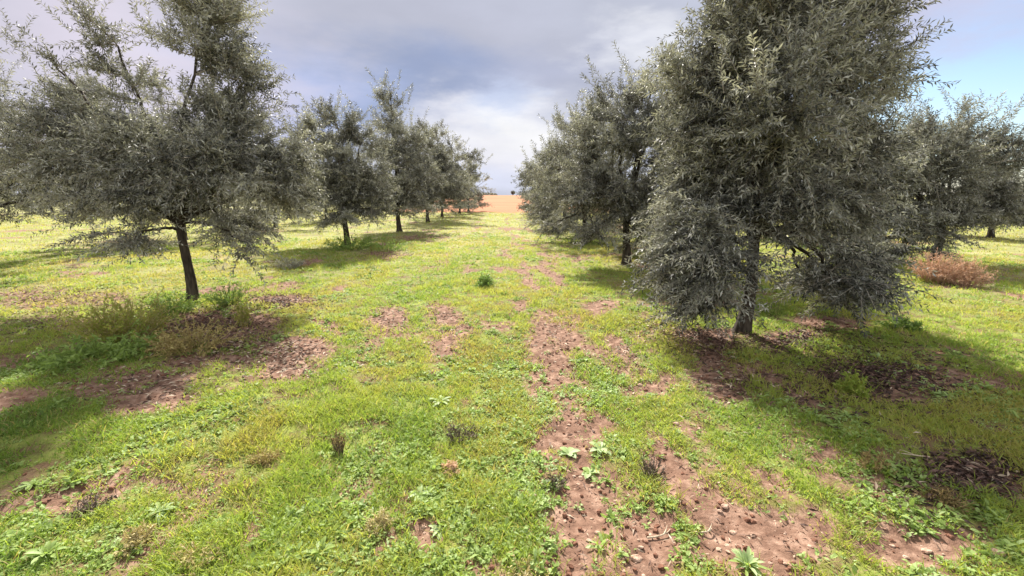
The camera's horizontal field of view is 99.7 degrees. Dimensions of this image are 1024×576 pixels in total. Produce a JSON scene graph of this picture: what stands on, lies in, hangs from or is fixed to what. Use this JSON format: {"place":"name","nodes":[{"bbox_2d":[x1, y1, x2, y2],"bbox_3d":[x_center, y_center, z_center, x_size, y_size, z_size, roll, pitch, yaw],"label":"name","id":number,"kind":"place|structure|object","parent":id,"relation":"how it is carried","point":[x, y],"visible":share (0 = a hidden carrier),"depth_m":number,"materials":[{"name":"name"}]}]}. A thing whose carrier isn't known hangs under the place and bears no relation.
{"place":"outdoors","nodes":[
{"label":"outdoors","id":0,"kind":"place"},
{"bbox_2d":[0,195,1023,575],"bbox_3d":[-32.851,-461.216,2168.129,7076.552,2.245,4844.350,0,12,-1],"label":"ground","id":1,"kind":"structure","parent":0,"point":[770,545],"depth_m":3.15,"materials":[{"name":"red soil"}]},
{"bbox_2d":[1,183,26,211],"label":"olive tree","id":2,"kind":"object","parent":1,"relation":"on","point":[10,196],"visible":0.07,"depth_m":42.53,"materials":[{"name":"green plant"}]},
{"bbox_2d":[12,477,45,491],"bbox_3d":[-2.523,1.031,2.263,0.126,0.027,0.139,7,14,31],"label":"leaf rosette","id":3,"kind":"object","parent":1,"relation":"on","point":[28,486],"visible":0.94,"depth_m":2.26,"materials":[{"name":"green plant"}]},
{"bbox_2d":[5,159,71,212],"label":"olive tree","id":4,"kind":"object","parent":1,"relation":"on","point":[48,193],"visible":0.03,"depth_m":38.72,"materials":[{"name":"green plant"}]},
{"bbox_2d":[20,540,67,565],"bbox_3d":[-1.954,1.104,1.812,0.140,0.038,0.126,5,13,21],"label":"leaf rosette","id":5,"kind":"object","parent":1,"relation":"on","point":[50,546],"visible":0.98,"depth_m":1.80,"materials":[{"name":"green plant"}]},
{"bbox_2d":[0,8,122,226],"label":"olive tree","id":6,"kind":"object","parent":1,"relation":"on","point":[20,204],"visible":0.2,"depth_m":9.30,"materials":[{"name":"green plant"}]},
{"bbox_2d":[58,492,117,517],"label":"dead tuft","id":7,"kind":"object","parent":1,"relation":"on","point":[94,504],"visible":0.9,"depth_m":2.11,"materials":[{"name":"plant"}]},
{"bbox_2d":[26,318,165,378],"bbox_3d":[-3.787,0.549,3.995,1.073,0.356,0.924,-6,14,-28],"label":"weed bush","id":8,"kind":"object","parent":1,"relation":"on","point":[122,346],"visible":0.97,"depth_m":3.97,"materials":[{"name":"green plant"}]},
{"bbox_2d":[52,287,185,343],"bbox_3d":[-4.150,0.299,4.583,0.981,0.513,0.994,5,13,22],"label":"weed bush","id":9,"kind":"object","parent":1,"relation":"on","point":[103,328],"visible":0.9,"depth_m":4.48,"materials":[{"name":"green plant"}]},
{"bbox_2d":[112,518,156,556],"bbox_3d":[-1.652,1.093,1.896,0.142,0.119,0.167,-6,13,-25],"label":"dry tuft","id":10,"kind":"object","parent":1,"relation":"on","point":[136,532],"visible":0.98,"depth_m":1.89,"materials":[{"name":"beige plant"}]},
{"bbox_2d":[60,82,257,239],"bbox_3d":[-11.531,-4.158,14.411,5.494,5.334,5.565,9,15,37],"label":"olive tree","id":11,"kind":"object","parent":1,"relation":"on","point":[154,98],"visible":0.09,"depth_m":14.08,"materials":[{"name":"green plant"}]},
{"bbox_2d":[145,502,179,523],"bbox_3d":[-1.706,1.080,2.100,0.125,0.034,0.122,3,12,12],"label":"leaf rosette","id":12,"kind":"object","parent":1,"relation":"on","point":[159,508],"visible":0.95,"depth_m":2.10,"materials":[{"name":"green plant"}]},
{"bbox_2d":[152,444,175,457],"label":"twig","id":13,"kind":"object","parent":1,"relation":"on","point":[164,449],"visible":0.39,"depth_m":2.55,"materials":[{"name":"plant"}]},
{"bbox_2d":[0,0,333,301],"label":"olive tree","id":14,"kind":"object","parent":1,"relation":"on","point":[131,156],"visible":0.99,"depth_m":5.73,"materials":[{"name":"green plant"}]},
{"bbox_2d":[133,292,211,318],"bbox_3d":[-4.438,0.224,5.582,0.741,0.372,0.761,3,12,15],"label":"weed bush","id":15,"kind":"object","parent":1,"relation":"on","point":[187,306],"visible":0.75,"depth_m":5.64,"materials":[{"name":"green plant"}]},
{"bbox_2d":[128,314,246,360],"bbox_3d":[-3.175,0.435,4.254,0.884,0.383,0.984,12,17,44],"label":"weed bush","id":16,"kind":"object","parent":1,"relation":"on","point":[175,344],"visible":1,"depth_m":4.18,"materials":[{"name":"green plant"}]},
{"bbox_2d":[166,531,227,575],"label":"dry tuft","id":17,"kind":"object","parent":1,"relation":"on","point":[190,552],"visible":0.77,"depth_m":1.81,"materials":[{"name":"beige plant"}]},
{"bbox_2d":[199,280,252,305],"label":"weed bush","id":18,"kind":"object","parent":1,"relation":"on","point":[226,300],"visible":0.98,"depth_m":6.05,"materials":[{"name":"green plant"}]},
{"bbox_2d":[231,295,250,325],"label":"weed bush","id":19,"kind":"object","parent":1,"relation":"on","point":[243,312],"visible":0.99,"depth_m":5.13,"materials":[{"name":"green plant"}]},
{"bbox_2d":[240,443,284,467],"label":"dry tuft","id":20,"kind":"object","parent":1,"relation":"on","point":[263,456],"visible":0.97,"depth_m":2.50,"materials":[{"name":"beige plant"}]},
{"bbox_2d":[230,112,321,228],"bbox_3d":[-11.431,-5.670,20.413,5.782,5.783,5.103,6,13,25],"label":"olive tree","id":21,"kind":"object","parent":1,"relation":"on","point":[251,205],"visible":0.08,"depth_m":20.43,"materials":[{"name":"green plant"}]},
{"bbox_2d":[268,255,308,269],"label":"grey bush","id":22,"kind":"object","parent":1,"relation":"on","point":[294,264],"visible":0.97,"depth_m":9.13,"materials":[{"name":"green plant"}]},
{"bbox_2d":[302,536,336,565],"bbox_3d":[-0.831,1.128,1.854,0.164,0.047,0.139,0,12,-1],"label":"leaf rosette","id":23,"kind":"object","parent":1,"relation":"on","point":[314,549],"visible":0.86,"depth_m":1.86,"materials":[{"name":"green plant"}]},
{"bbox_2d":[264,85,405,244],"bbox_3d":[-5.122,-3.430,12.708,3.961,4.623,2.991,0,12,-1],"label":"olive tree","id":24,"kind":"object","parent":1,"relation":"on","point":[342,185],"visible":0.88,"depth_m":12.53,"materials":[{"name":"green plant"}]},
{"bbox_2d":[328,429,345,454],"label":"dry stalk","id":25,"kind":"object","parent":1,"relation":"on","point":[336,442],"visible":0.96,"depth_m":2.62,"materials":[{"name":"brown plant"}]},
{"bbox_2d":[321,230,374,251],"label":"weed bush","id":26,"kind":"object","parent":1,"relation":"on","point":[352,245],"visible":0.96,"depth_m":12.19,"materials":[{"name":"green plant"}]},
{"bbox_2d":[364,506,396,537],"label":"dry tuft","id":27,"kind":"object","parent":1,"relation":"on","point":[385,516],"visible":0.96,"depth_m":2.04,"materials":[{"name":"beige plant"}]},
{"bbox_2d":[365,236,410,251],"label":"weed bush","id":28,"kind":"object","parent":1,"relation":"on","point":[391,246],"visible":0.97,"depth_m":12.35,"materials":[{"name":"green plant"}]},
{"bbox_2d":[356,67,454,231],"bbox_3d":[-4.691,-5.666,18.124,4.642,6.731,3.127,-6,13,-26],"label":"olive tree","id":29,"kind":"object","parent":1,"relation":"on","point":[409,183],"visible":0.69,"depth_m":18.05,"materials":[{"name":"green plant"}]},
{"bbox_2d":[408,484,433,501],"bbox_3d":[-0.487,1.083,2.274,0.154,0.036,0.146,11,16,43],"label":"leaf rosette","id":30,"kind":"object","parent":1,"relation":"on","point":[421,487],"visible":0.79,"depth_m":2.27,"materials":[{"name":"green plant"}]},
{"bbox_2d":[428,523,448,539],"bbox_3d":[-0.347,1.134,2.026,0.109,0.025,0.105,3,12,13],"label":"leaf rosette","id":31,"kind":"object","parent":1,"relation":"on","point":[437,532],"visible":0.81,"depth_m":2.02,"materials":[{"name":"green plant"}]},
{"bbox_2d":[427,395,450,406],"bbox_3d":[-0.536,0.852,3.237,0.177,0.042,0.172,-9,15,-36],"label":"leaf rosette","id":32,"kind":"object","parent":1,"relation":"on","point":[443,399],"visible":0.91,"depth_m":3.25,"materials":[{"name":"green plant"}]},
{"bbox_2d":[399,107,486,221],"bbox_3d":[-4.447,-7.168,25.513,6.122,6.636,4.016,0,12,-1],"label":"olive tree","id":33,"kind":"object","parent":1,"relation":"on","point":[440,155],"visible":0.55,"depth_m":25.17,"materials":[{"name":"green plant"}]},
{"bbox_2d":[411,121,480,216],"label":"olive tree","id":34,"kind":"object","parent":1,"relation":"on","point":[471,168],"visible":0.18,"depth_m":30.45,"materials":[{"name":"green plant"}]},
{"bbox_2d":[440,458,459,475],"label":"dry tuft","id":35,"kind":"object","parent":1,"relation":"on","point":[451,464],"visible":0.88,"depth_m":2.46,"materials":[{"name":"beige plant"}]},
{"bbox_2d":[443,421,479,446],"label":"dead tuft","id":36,"kind":"object","parent":1,"relation":"on","point":[458,432],"visible":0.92,"depth_m":2.80,"materials":[{"name":"plant"}]},
{"bbox_2d":[431,136,492,213],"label":"olive tree","id":37,"kind":"object","parent":1,"relation":"on","point":[476,177],"visible":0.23,"depth_m":36.80,"materials":[{"name":"green plant"}]},
{"bbox_2d":[449,157,495,209],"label":"olive tree","id":38,"kind":"object","parent":1,"relation":"on","point":[479,196],"visible":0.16,"depth_m":42.98,"materials":[{"name":"green plant"}]},
{"bbox_2d":[472,273,496,287],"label":"weed bush","id":39,"kind":"object","parent":1,"relation":"on","point":[485,280],"visible":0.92,"depth_m":7.28,"materials":[{"name":"green plant"}]},
{"bbox_2d":[482,192,496,194],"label":"distant scrub","id":40,"kind":"object","parent":1,"relation":"on","point":[484,193],"visible":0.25,"depth_m":286.09,"materials":[{"name":"plant"}]},
{"bbox_2d":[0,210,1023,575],"bbox_3d":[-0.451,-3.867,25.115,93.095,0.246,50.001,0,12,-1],"label":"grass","id":41,"kind":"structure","parent":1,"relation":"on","point":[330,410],"depth_m":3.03,"materials":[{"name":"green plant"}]},
{"bbox_2d":[0,232,1023,575],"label":"leaf litter","id":42,"kind":"object","parent":1,"relation":"on","point":[962,470],"visible":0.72,"depth_m":3.73,"materials":[{"name":"brown plant"}]},
{"bbox_2d":[0,254,1023,575],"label":"soil crumbs","id":43,"kind":"object","parent":1,"relation":"on","point":[656,526],"visible":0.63,"depth_m":2.35,"materials":[{"name":"brown soil"}]},
{"bbox_2d":[0,232,1023,575],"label":"ground weeds","id":44,"kind":"object","parent":1,"relation":"on","point":[610,516],"visible":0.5,"depth_m":2.49,"materials":[{"name":"green plant"}]},
{"bbox_2d":[517,163,538,213],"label":"olive tree","id":45,"kind":"object","parent":1,"relation":"on","point":[525,212],"visible":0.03,"depth_m":36.03,"materials":[{"name":"green plant"}]},
{"bbox_2d":[506,547,550,575],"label":"dry tuft","id":46,"kind":"object","parent":1,"relation":"on","point":[528,569],"visible":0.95,"depth_m":1.78,"materials":[{"name":"beige plant"}]},
{"bbox_2d":[514,154,542,215],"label":"olive tree","id":47,"kind":"object","parent":1,"relation":"on","point":[525,202],"visible":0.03,"depth_m":31.04,"materials":[{"name":"green plant"}]},
{"bbox_2d":[511,137,569,220],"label":"olive tree","id":48,"kind":"object","parent":1,"relation":"on","point":[530,183],"visible":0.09,"depth_m":25.02,"materials":[{"name":"green plant"}]},
{"bbox_2d":[540,467,568,490],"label":"dead tuft","id":49,"kind":"object","parent":1,"relation":"on","point":[551,479],"visible":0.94,"depth_m":2.34,"materials":[{"name":"plant"}]},
{"bbox_2d":[517,104,593,226],"bbox_3d":[2.518,-5.480,19.657,4.681,5.734,4.715,0,12,-1],"label":"olive tree","id":50,"kind":"object","parent":1,"relation":"on","point":[545,214],"visible":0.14,"depth_m":19.28,"materials":[{"name":"green plant"}]},
{"bbox_2d":[559,446,580,457],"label":"leaf rosette","id":51,"kind":"object","parent":1,"relation":"on","point":[570,451],"visible":1,"depth_m":2.64,"materials":[{"name":"green plant"}]},
{"bbox_2d":[514,87,645,243],"bbox_3d":[2.674,-4.114,14.535,5.346,5.206,4.956,0,12,-1],"label":"olive tree","id":52,"kind":"object","parent":1,"relation":"on","point":[555,224],"visible":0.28,"depth_m":14.19,"materials":[{"name":"green plant"}]},
{"bbox_2d":[581,467,599,480],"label":"leaf rosette","id":53,"kind":"object","parent":1,"relation":"on","point":[587,472],"visible":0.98,"depth_m":2.47,"materials":[{"name":"green plant"}]},
{"bbox_2d":[589,441,610,453],"bbox_3d":[0.545,0.983,2.645,0.145,0.032,0.133,0,12,-1],"label":"leaf rosette","id":54,"kind":"object","parent":1,"relation":"on","point":[598,448],"visible":0.96,"depth_m":2.65,"materials":[{"name":"green plant"}]},
{"bbox_2d":[530,25,731,264],"bbox_3d":[2.825,-2.859,9.074,4.901,5.070,2.942,0,12,-1],"label":"olive tree","id":55,"kind":"object","parent":1,"relation":"on","point":[629,200],"visible":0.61,"depth_m":8.96,"materials":[{"name":"green plant"}]},
{"bbox_2d":[630,554,642,561],"bbox_3d":[0.536,1.164,1.859,0.052,0.024,0.035,0,12,-1],"label":"stone","id":56,"kind":"object","parent":1,"relation":"on","point":[637,557],"visible":1,"depth_m":1.85,"materials":[{"name":"stone"}]},
{"bbox_2d":[637,454,668,482],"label":"dead tuft","id":57,"kind":"object","parent":1,"relation":"on","point":[651,467],"visible":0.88,"depth_m":2.42,"materials":[{"name":"plant"}]},
{"bbox_2d":[647,527,669,538],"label":"fallen twig","id":58,"kind":"object","parent":1,"relation":"on","point":[650,537],"visible":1,"depth_m":1.98,"materials":[{"name":"beige wood"}]},
{"bbox_2d":[695,523,711,532],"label":"fallen twig","id":59,"kind":"object","parent":1,"relation":"on","point":[710,529],"visible":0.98,"depth_m":2.01,"materials":[{"name":"beige wood"}]},
{"bbox_2d":[721,503,728,509],"bbox_3d":[1.067,1.094,2.167,0.035,0.020,0.035,6,14,27],"label":"stone","id":60,"kind":"object","parent":1,"relation":"on","point":[725,506],"visible":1,"depth_m":2.16,"materials":[{"name":"stone"}]},
{"bbox_2d":[729,530,736,534],"bbox_3d":[1.036,1.146,2.022,0.040,0.020,0.030,0,12,-1],"label":"stone","id":61,"kind":"object","parent":1,"relation":"on","point":[732,532],"visible":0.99,"depth_m":2.02,"materials":[{"name":"stone"}]},
{"bbox_2d":[729,546,771,575],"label":"leaf rosette","id":62,"kind":"object","parent":1,"relation":"on","point":[744,558],"visible":1,"depth_m":1.79,"materials":[{"name":"green plant"}]},
{"bbox_2d":[616,0,961,338],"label":"olive tree","id":63,"kind":"object","parent":1,"relation":"on","point":[765,172],"visible":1,"depth_m":4.21,"materials":[{"name":"green plant"}]},
{"bbox_2d":[831,366,874,398],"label":"weed bush","id":64,"kind":"object","parent":1,"relation":"on","point":[850,387],"visible":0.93,"depth_m":3.34,"materials":[{"name":"green plant"}]},
{"bbox_2d":[854,448,897,473],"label":"dry tuft","id":65,"kind":"object","parent":1,"relation":"on","point":[883,463],"visible":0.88,"depth_m":2.44,"materials":[{"name":"brown plant"}]},
{"bbox_2d":[872,314,926,332],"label":"weed bush","id":66,"kind":"object","parent":1,"relation":"on","point":[905,323],"visible":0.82,"depth_m":4.98,"materials":[{"name":"green plant"}]},
{"bbox_2d":[897,450,929,457],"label":"fallen twig","id":67,"kind":"object","parent":1,"relation":"on","point":[913,454],"visible":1,"depth_m":2.51,"materials":[{"name":"brown wood"}]},
{"bbox_2d":[829,85,1023,262],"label":"olive tree","id":68,"kind":"object","parent":1,"relation":"on","point":[980,200],"visible":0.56,"depth_m":9.47,"materials":[{"name":"green plant"}]},
{"bbox_2d":[921,548,932,553],"bbox_3d":[1.837,1.165,1.914,0.043,0.020,0.031,0,12,-1],"label":"stone","id":69,"kind":"object","parent":1,"relation":"on","point":[926,550],"visible":1,"depth_m":1.91,"materials":[{"name":"stone"}]},
{"bbox_2d":[905,247,968,283],"bbox_3d":[7.567,-0.408,7.699,0.985,0.633,0.820,-7,14,-30],"label":"dry bush","id":70,"kind":"object","parent":1,"relation":"on","point":[943,268],"visible":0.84,"depth_m":7.61,"materials":[{"name":"brown plant"}]},
{"bbox_2d":[913,483,982,513],"bbox_3d":[2.144,1.033,2.166,0.238,0.117,0.203,3,12,13],"label":"dry tuft","id":71,"kind":"object","parent":1,"relation":"on","point":[945,493],"visible":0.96,"depth_m":2.14,"materials":[{"name":"brown plant"}]},
{"bbox_2d":[939,255,1000,287],"bbox_3d":[7.855,-0.287,7.419,0.790,0.570,0.738,10,16,39],"label":"dry bush","id":72,"kind":"object","parent":1,"relation":"on","point":[967,277],"visible":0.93,"depth_m":7.36,"materials":[{"name":"brown plant"}]},
{"bbox_2d":[919,165,1023,237],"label":"olive tree","id":73,"kind":"object","parent":1,"relation":"on","point":[990,234],"visible":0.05,"depth_m":15.05,"materials":[{"name":"green plant"}]},
{"bbox_2d":[991,548,1005,556],"bbox_3d":[2.092,1.141,1.861,0.048,0.029,0.040,3,12,14],"label":"stone","id":74,"kind":"object","parent":1,"relation":"on","point":[994,550],"visible":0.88,"depth_m":1.85,"materials":[{"name":"stone"}]},
{"bbox_2d":[0,0,1023,194],"label":"sky","id":75,"kind":"structure","parent":0,"point":[487,69],"materials":[{"name":"grey"}]}
]}

